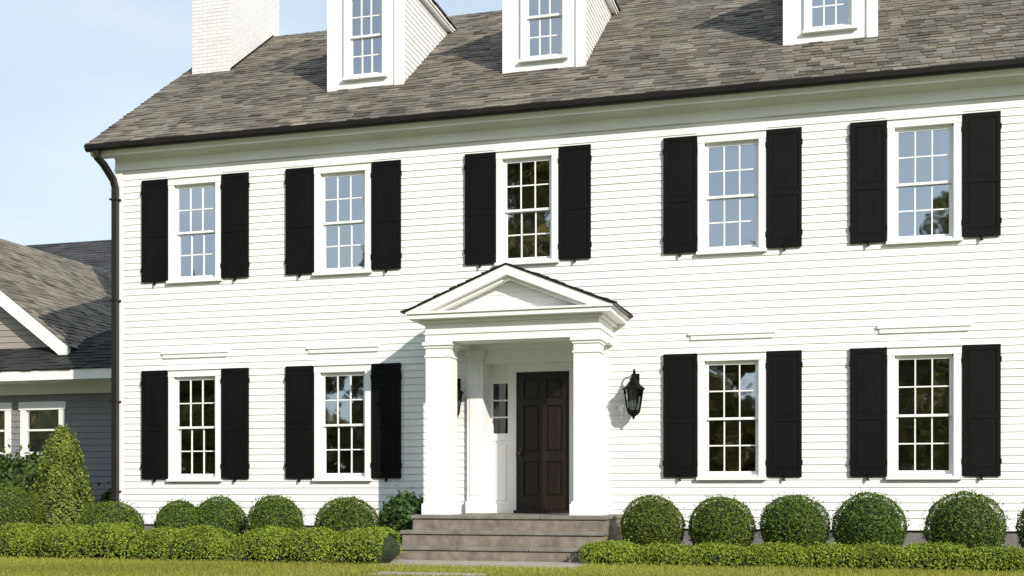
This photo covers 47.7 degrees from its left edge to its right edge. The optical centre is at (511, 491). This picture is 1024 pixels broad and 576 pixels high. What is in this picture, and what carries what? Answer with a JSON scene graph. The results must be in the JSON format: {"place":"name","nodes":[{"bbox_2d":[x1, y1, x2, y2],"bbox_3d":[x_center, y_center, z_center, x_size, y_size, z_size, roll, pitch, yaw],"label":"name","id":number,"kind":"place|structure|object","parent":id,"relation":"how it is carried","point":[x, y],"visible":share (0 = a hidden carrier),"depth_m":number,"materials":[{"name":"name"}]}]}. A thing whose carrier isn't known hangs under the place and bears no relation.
{"place":"outdoors","nodes":[
{"label":"outdoors","id":0,"kind":"place"},
{"bbox_2d":[96,481,110,505],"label":"laurel shrub","id":1,"kind":"object","parent":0,"point":[106,495],"visible":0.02,"depth_m":21.79,"materials":[{"name":"green plant"}]},
{"bbox_2d":[0,0,501,244],"label":"sky","id":2,"kind":"structure","parent":0,"point":[70,70],"materials":[{"name":"blue"}]},
{"bbox_2d":[394,513,623,562],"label":"front steps","id":3,"kind":"structure","parent":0,"point":[513,537],"depth_m":16.84,"materials":[{"name":"stone"}]},
{"bbox_2d":[403,263,630,515],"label":"portico","id":4,"kind":"structure","parent":3,"relation":"on","point":[506,303],"depth_m":17.50,"materials":[{"name":"white wood"}]},
{"bbox_2d":[400,263,632,316],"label":"portico roof","id":5,"kind":"structure","parent":4,"relation":"attached to","point":[624,309],"depth_m":17.36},
{"bbox_2d":[465,341,607,513],"bbox_3d":[0.545,-1.055,19.227,2.400,2.910,1.354,0,0,15],"label":"front entrance","id":6,"kind":"object","parent":3,"relation":"on","point":[519,436],"visible":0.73,"depth_m":19.01,"materials":[{"name":"white wood"}]},
{"bbox_2d":[0,555,1023,575],"bbox_3d":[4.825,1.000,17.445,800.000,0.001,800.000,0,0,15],"label":"ground","id":7,"kind":"structure","parent":0,"point":[422,571],"depth_m":14.55,"materials":[{"name":"green plant"}]},
{"bbox_2d":[0,438,20,479],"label":"laurel shrub","id":8,"kind":"object","parent":7,"relation":"on","point":[4,457],"visible":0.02,"depth_m":22.31,"materials":[{"name":"green plant"}]},
{"bbox_2d":[0,443,84,499],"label":"laurel shrub","id":9,"kind":"object","parent":7,"relation":"on","point":[20,472],"visible":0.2,"depth_m":21.44,"materials":[{"name":"green plant"}]},
{"bbox_2d":[0,306,110,513],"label":"siding","id":10,"kind":"object","parent":7,"relation":"on","point":[88,418],"visible":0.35,"depth_m":24.39,"materials":[{"name":"wood"}]},
{"bbox_2d":[0,290,110,462],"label":"house trim","id":11,"kind":"structure","parent":10,"relation":"attached to","point":[39,421],"depth_m":24.50,"materials":[{"name":"wood"}]},
{"bbox_2d":[0,238,110,370],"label":"shingle roof","id":12,"kind":"structure","parent":11,"relation":"on","point":[66,301],"depth_m":26.34,"materials":[{"name":"stone"}]},
{"bbox_2d":[30,423,94,531],"bbox_3d":[-8.119,-0.028,20.799,1.354,2.424,1.339,0,0,15],"label":"arborvitae shrub","id":13,"kind":"object","parent":7,"relation":"on","point":[63,487],"visible":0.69,"depth_m":20.54,"materials":[{"name":"green plant"}]},
{"bbox_2d":[24,240,110,368],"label":"roof","id":14,"kind":"structure","parent":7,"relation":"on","point":[96,254],"depth_m":40.62,"materials":[{"name":"stone"}]},
{"bbox_2d":[367,560,590,575],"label":"walkway","id":15,"kind":"structure","parent":7,"relation":"on","point":[512,564],"depth_m":15.82,"materials":[{"name":"stone"}]},
{"bbox_2d":[0,549,1022,572],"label":"planting bed","id":16,"kind":"object","parent":7,"relation":"on","point":[743,565],"visible":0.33,"depth_m":16.34,"materials":[{"name":"brown soil"}]},
{"bbox_2d":[0,484,45,526],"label":"boxwood shrub","id":17,"kind":"object","parent":16,"relation":"on","point":[17,504],"visible":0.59,"depth_m":19.22,"materials":[{"name":"green plant"}]},
{"bbox_2d":[75,497,148,533],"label":"boxwood shrub","id":18,"kind":"object","parent":16,"relation":"on","point":[109,511],"visible":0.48,"depth_m":18.89,"materials":[{"name":"green plant"}]},
{"bbox_2d":[151,498,199,528],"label":"boxwood shrub","id":19,"kind":"object","parent":16,"relation":"on","point":[180,514],"visible":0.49,"depth_m":18.36,"materials":[{"name":"green plant"}]},
{"bbox_2d":[0,519,404,564],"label":"boxwood hedge","id":20,"kind":"object","parent":16,"relation":"on","point":[269,543],"visible":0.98,"depth_m":16.48,"materials":[{"name":"green plant"}]},
{"bbox_2d":[195,494,246,541],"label":"boxwood shrub","id":21,"kind":"object","parent":16,"relation":"on","point":[225,513],"visible":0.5,"depth_m":18.54,"materials":[{"name":"green plant"}]},
{"bbox_2d":[242,492,305,532],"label":"boxwood shrub","id":22,"kind":"object","parent":16,"relation":"on","point":[279,511],"visible":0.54,"depth_m":18.21,"materials":[{"name":"green plant"}]},
{"bbox_2d":[311,493,380,542],"bbox_3d":[-2.557,0.505,18.143,1.155,0.992,1.124,0,0,15],"label":"boxwood shrub","id":23,"kind":"object","parent":16,"relation":"on","point":[344,513],"visible":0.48,"depth_m":17.83,"materials":[{"name":"green plant"}]},
{"bbox_2d":[376,485,424,543],"bbox_3d":[-1.706,0.453,18.288,1.061,1.124,1.083,0,0,15],"label":"laurel shrub","id":24,"kind":"object","parent":16,"relation":"on","point":[399,509],"visible":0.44,"depth_m":18.03,"materials":[{"name":"green plant"}]},
{"bbox_2d":[617,492,687,555],"bbox_3d":[2.048,0.498,16.865,1.038,1.006,1.084,0,0,15],"label":"boxwood shrub","id":25,"kind":"object","parent":16,"relation":"on","point":[649,518],"visible":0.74,"depth_m":16.56,"materials":[{"name":"green plant"}]},
{"bbox_2d":[685,494,758,546],"bbox_3d":[3.006,0.498,16.571,1.062,1.002,1.055,0,0,-34],"label":"boxwood shrub","id":26,"kind":"object","parent":16,"relation":"on","point":[721,519],"visible":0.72,"depth_m":16.30,"materials":[{"name":"green plant"}]},
{"bbox_2d":[755,489,832,553],"bbox_3d":[3.948,0.479,16.306,1.125,1.043,1.068,0,0,15],"label":"boxwood shrub","id":27,"kind":"object","parent":16,"relation":"on","point":[792,519],"visible":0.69,"depth_m":16.00,"materials":[{"name":"green plant"}]},
{"bbox_2d":[578,536,1023,572],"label":"boxwood hedge","id":28,"kind":"object","parent":16,"relation":"on","point":[937,555],"visible":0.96,"depth_m":14.96,"materials":[{"name":"green plant"}]},
{"bbox_2d":[829,487,911,547],"bbox_3d":[4.960,0.458,16.060,1.151,1.097,1.125,0,0,15],"label":"boxwood shrub","id":29,"kind":"object","parent":16,"relation":"on","point":[864,518],"visible":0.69,"depth_m":15.75,"materials":[{"name":"green plant"}]},
{"bbox_2d":[919,489,1009,552],"bbox_3d":[6.159,0.439,15.751,1.176,1.134,1.199,0,0,15],"label":"boxwood shrub","id":30,"kind":"object","parent":16,"relation":"on","point":[969,520],"visible":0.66,"depth_m":15.41,"materials":[{"name":"green plant"}]},
{"bbox_2d":[1012,502,1023,548],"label":"boxwood shrub","id":31,"kind":"object","parent":16,"relation":"on","point":[1018,526],"visible":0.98,"depth_m":15.52,"materials":[{"name":"green plant"}]},
{"bbox_2d":[144,524,1023,548],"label":"foundation","id":32,"kind":"object","parent":7,"relation":"on","point":[1010,539],"visible":0.02,"depth_m":17.17,"materials":[{"name":"concrete"}]},
{"bbox_2d":[122,95,1023,525],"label":"clapboard siding","id":33,"kind":"object","parent":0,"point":[824,297],"visible":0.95,"depth_m":18.22,"materials":[{"name":"white wood"}]},
{"bbox_2d":[141,370,167,481],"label":"shutter","id":34,"kind":"object","parent":33,"relation":"attached to","point":[154,425],"visible":1,"depth_m":20.47,"materials":[{"name":"black paint"}]},
{"bbox_2d":[141,179,167,284],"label":"shutter","id":35,"kind":"object","parent":33,"relation":"attached to","point":[154,231],"visible":1,"depth_m":20.48,"materials":[{"name":"black paint"}]},
{"bbox_2d":[166,367,222,481],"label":"sash window","id":36,"kind":"structure","parent":33,"relation":"attached to","point":[194,424],"depth_m":20.44,"materials":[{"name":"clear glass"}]},
{"bbox_2d":[166,173,222,283],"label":"sash window","id":37,"kind":"structure","parent":33,"relation":"attached to","point":[194,228],"depth_m":20.41,"materials":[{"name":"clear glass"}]},
{"bbox_2d":[220,368,249,481],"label":"shutter","id":38,"kind":"object","parent":33,"relation":"attached to","point":[234,464],"visible":1,"depth_m":20.05,"materials":[{"name":"black paint"}]},
{"bbox_2d":[220,172,249,280],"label":"shutter","id":39,"kind":"object","parent":33,"relation":"attached to","point":[235,262],"visible":1,"depth_m":20.05,"materials":[{"name":"black paint"}]},
{"bbox_2d":[285,366,313,481],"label":"shutter","id":40,"kind":"object","parent":33,"relation":"attached to","point":[299,423],"visible":1,"depth_m":19.73,"materials":[{"name":"black paint"}]},
{"bbox_2d":[285,167,313,276],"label":"shutter","id":41,"kind":"object","parent":33,"relation":"attached to","point":[299,221],"visible":1,"depth_m":19.73,"materials":[{"name":"black paint"}]},
{"bbox_2d":[312,362,372,480],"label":"sash window","id":42,"kind":"structure","parent":33,"relation":"attached to","point":[342,421],"depth_m":19.70,"materials":[{"name":"clear glass"}]},
{"bbox_2d":[312,160,372,275],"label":"sash window","id":43,"kind":"structure","parent":33,"relation":"attached to","point":[342,218],"depth_m":19.69,"materials":[{"name":"clear glass"}]},
{"bbox_2d":[371,363,401,481],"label":"shutter","id":44,"kind":"object","parent":33,"relation":"attached to","point":[386,378],"visible":1,"depth_m":19.30,"materials":[{"name":"black paint"}]},
{"bbox_2d":[371,160,401,272],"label":"shutter","id":45,"kind":"object","parent":33,"relation":"attached to","point":[386,253],"visible":1,"depth_m":19.31,"materials":[{"name":"black paint"}]},
{"bbox_2d":[457,378,463,416],"bbox_3d":[-0.952,-1.531,18.842,0.360,0.795,0.364,0,0,15],"label":"wall lantern","id":46,"kind":"object","parent":33,"relation":"attached to","point":[459,395],"depth_m":18.85,"materials":[{"name":"black paint"}]},
{"bbox_2d":[464,152,495,267],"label":"shutter","id":47,"kind":"object","parent":33,"relation":"attached to","point":[480,208],"visible":1,"depth_m":18.87,"materials":[{"name":"black paint"}]},
{"bbox_2d":[494,145,559,265],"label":"sash window","id":48,"kind":"structure","parent":33,"relation":"attached to","point":[527,209],"depth_m":18.84,"materials":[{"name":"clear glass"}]},
{"bbox_2d":[558,144,591,261],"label":"shutter","id":49,"kind":"object","parent":33,"relation":"attached to","point":[575,242],"visible":1,"depth_m":18.45,"materials":[{"name":"black paint"}]},
{"bbox_2d":[622,369,644,418],"bbox_3d":[1.901,-1.531,18.052,0.360,0.795,0.364,0,0,15],"label":"wall lantern","id":50,"kind":"object","parent":33,"relation":"attached to","point":[635,387],"depth_m":18.02,"materials":[{"name":"black paint"}]},
{"bbox_2d":[662,353,697,480],"bbox_3d":[2.614,-1.159,18.004,0.544,1.982,0.066,0,0,15],"label":"shutter","id":51,"kind":"object","parent":33,"relation":"attached to","point":[680,460],"visible":1,"depth_m":18.00,"materials":[{"name":"black paint"}]},
{"bbox_2d":[662,135,697,256],"bbox_3d":[2.615,-4.594,18.007,0.544,1.872,0.060,0,0,15],"label":"shutter","id":52,"kind":"object","parent":33,"relation":"attached to","point":[680,235],"visible":1,"depth_m":18.00,"materials":[{"name":"black paint"}]},
{"bbox_2d":[696,350,766,479],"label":"sash window","id":53,"kind":"structure","parent":33,"relation":"attached to","point":[731,415],"depth_m":18.01,"materials":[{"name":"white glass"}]},
{"bbox_2d":[696,128,766,254],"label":"sash window","id":54,"kind":"structure","parent":33,"relation":"attached to","point":[731,192],"depth_m":17.95,"materials":[{"name":"clear glass"}]},
{"bbox_2d":[766,350,802,480],"bbox_3d":[4.137,-1.159,17.586,0.544,1.982,0.060,0,0,15],"label":"shutter","id":55,"kind":"object","parent":33,"relation":"attached to","point":[784,414],"visible":1,"depth_m":17.58,"materials":[{"name":"black paint"}]},
{"bbox_2d":[766,127,802,250],"bbox_3d":[4.137,-4.594,17.584,0.544,1.872,0.062,0,0,15],"label":"shutter","id":56,"kind":"object","parent":33,"relation":"attached to","point":[784,188],"visible":1,"depth_m":17.58,"materials":[{"name":"black paint"}]},
{"bbox_2d":[849,347,886,480],"bbox_3d":[5.313,-1.159,17.259,0.544,1.982,0.063,0,0,15],"label":"shutter","id":57,"kind":"object","parent":33,"relation":"attached to","point":[867,459],"visible":1,"depth_m":17.25,"materials":[{"name":"black paint"}]},
{"bbox_2d":[849,120,886,246],"bbox_3d":[5.313,-4.594,17.260,0.544,1.872,0.060,0,0,15],"label":"shutter","id":58,"kind":"object","parent":33,"relation":"attached to","point":[867,140],"visible":1,"depth_m":17.26,"materials":[{"name":"black paint"}]},
{"bbox_2d":[886,343,962,479],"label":"sash window","id":59,"kind":"structure","parent":33,"relation":"attached to","point":[923,411],"depth_m":17.26,"materials":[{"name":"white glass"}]},
{"bbox_2d":[886,112,962,244],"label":"sash window","id":60,"kind":"structure","parent":33,"relation":"attached to","point":[923,178],"depth_m":17.21,"materials":[{"name":"white glass"}]},
{"bbox_2d":[961,344,1001,479],"bbox_3d":[6.836,-1.159,16.840,0.544,1.982,0.058,0,0,15],"label":"shutter","id":61,"kind":"object","parent":33,"relation":"attached to","point":[981,410],"visible":1,"depth_m":16.84,"materials":[{"name":"black paint"}]},
{"bbox_2d":[961,111,1001,239],"bbox_3d":[6.836,-4.594,16.840,0.544,1.872,0.058,0,0,15],"label":"shutter","id":62,"kind":"object","parent":33,"relation":"attached to","point":[981,175],"visible":1,"depth_m":16.84,"materials":[{"name":"black paint"}]},
{"bbox_3d":[1.500,-4.450,22.961,15.382,9.900,9.065,0,0,15],"label":"side and rear walls","id":63,"kind":"object","parent":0,"visible":0},
{"bbox_2d":[90,68,1023,530],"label":"exterior trim","id":64,"kind":"structure","parent":63,"relation":"attached to","point":[854,96],"depth_m":18.37,"materials":[{"name":"white wood"}]},
{"bbox_2d":[84,58,1023,505],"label":"gutter and downspout","id":65,"kind":"object","parent":64,"relation":"attached to","point":[662,96],"visible":0.95,"depth_m":18.69,"materials":[{"name":"brown metal"}]},
{"bbox_2d":[484,1,1003,102],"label":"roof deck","id":66,"kind":"structure","parent":64,"relation":"on","point":[801,51],"depth_m":18.07,"materials":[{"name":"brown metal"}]},
{"bbox_2d":[192,0,278,73],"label":"chimney","id":67,"kind":"object","parent":66,"relation":"on","point":[227,35],"visible":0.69,"depth_m":23.22,"materials":[{"name":"white brick"}]},
{"bbox_2d":[327,0,457,91],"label":"dormer","id":68,"kind":"object","parent":66,"relation":"on","point":[418,31],"visible":0.66,"depth_m":20.59,"materials":[{"name":"white"}]},
{"bbox_2d":[342,0,387,81],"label":"dormer window","id":69,"kind":"structure","parent":68,"relation":"in","point":[365,34],"depth_m":20.60,"materials":[{"name":"white wood"}]},
{"bbox_2d":[85,0,1023,144],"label":"shingle roof","id":70,"kind":"structure","parent":66,"relation":"on","point":[277,81],"depth_m":19.53,"materials":[{"name":"tile"}]},
{"bbox_2d":[502,0,621,73],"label":"dormer","id":71,"kind":"object","parent":66,"relation":"on","point":[587,21],"visible":0.42,"depth_m":19.72,"materials":[{"name":"white"}]},
{"bbox_2d":[519,0,567,63],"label":"dormer window","id":72,"kind":"structure","parent":71,"relation":"in","point":[543,25],"depth_m":19.73,"materials":[{"name":"white wood"}]},
{"bbox_2d":[783,0,877,45],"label":"dormer","id":73,"kind":"object","parent":66,"relation":"on","point":[866,18],"visible":0.75,"depth_m":18.38,"materials":[{"name":"white"}]},
{"bbox_2d":[803,0,857,34],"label":"dormer window","id":74,"kind":"structure","parent":73,"relation":"in","point":[816,11],"depth_m":18.44,"materials":[{"name":"white wood"}]}
]}

